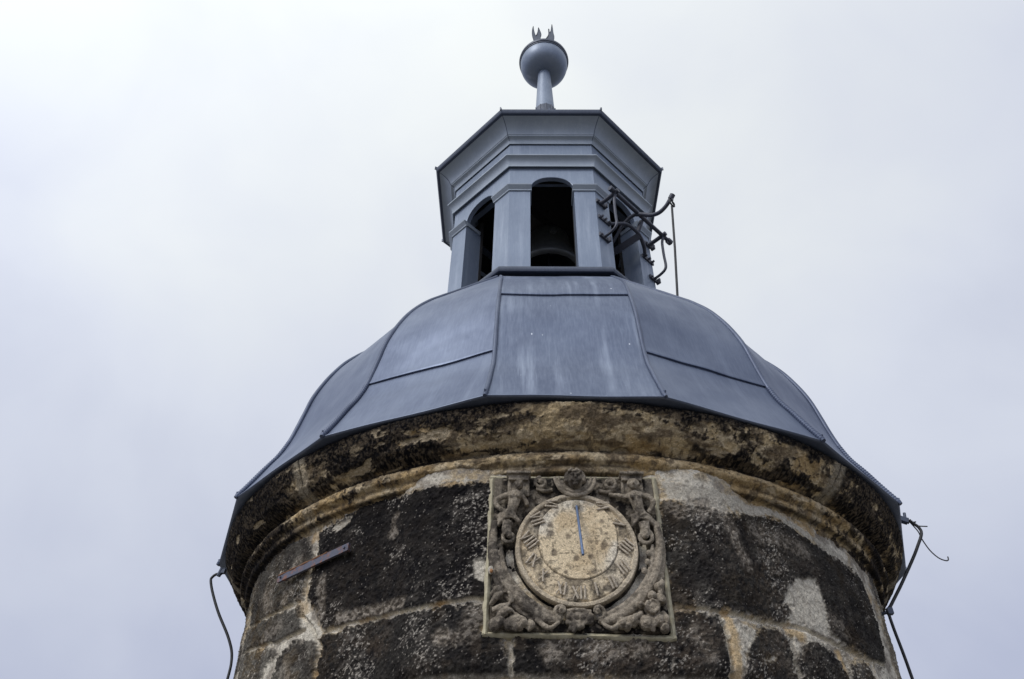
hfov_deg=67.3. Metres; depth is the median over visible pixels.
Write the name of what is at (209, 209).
sky
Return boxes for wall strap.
[277,543,350,582]
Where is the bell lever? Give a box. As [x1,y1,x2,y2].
[596,186,674,284]
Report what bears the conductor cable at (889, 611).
attached to the bell tower
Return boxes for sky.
[0,0,1023,678]
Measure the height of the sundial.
0.685 m
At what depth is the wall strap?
3.36 m
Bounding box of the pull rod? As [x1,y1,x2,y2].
[669,199,678,295]
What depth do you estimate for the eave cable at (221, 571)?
4.18 m
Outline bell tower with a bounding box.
[216,25,906,678]
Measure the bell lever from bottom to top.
0.465 m
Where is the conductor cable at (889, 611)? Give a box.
[881,512,948,678]
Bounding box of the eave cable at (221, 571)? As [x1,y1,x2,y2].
[209,568,232,678]
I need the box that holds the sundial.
[482,467,676,641]
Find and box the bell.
[530,206,575,266]
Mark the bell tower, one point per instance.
(418, 427)

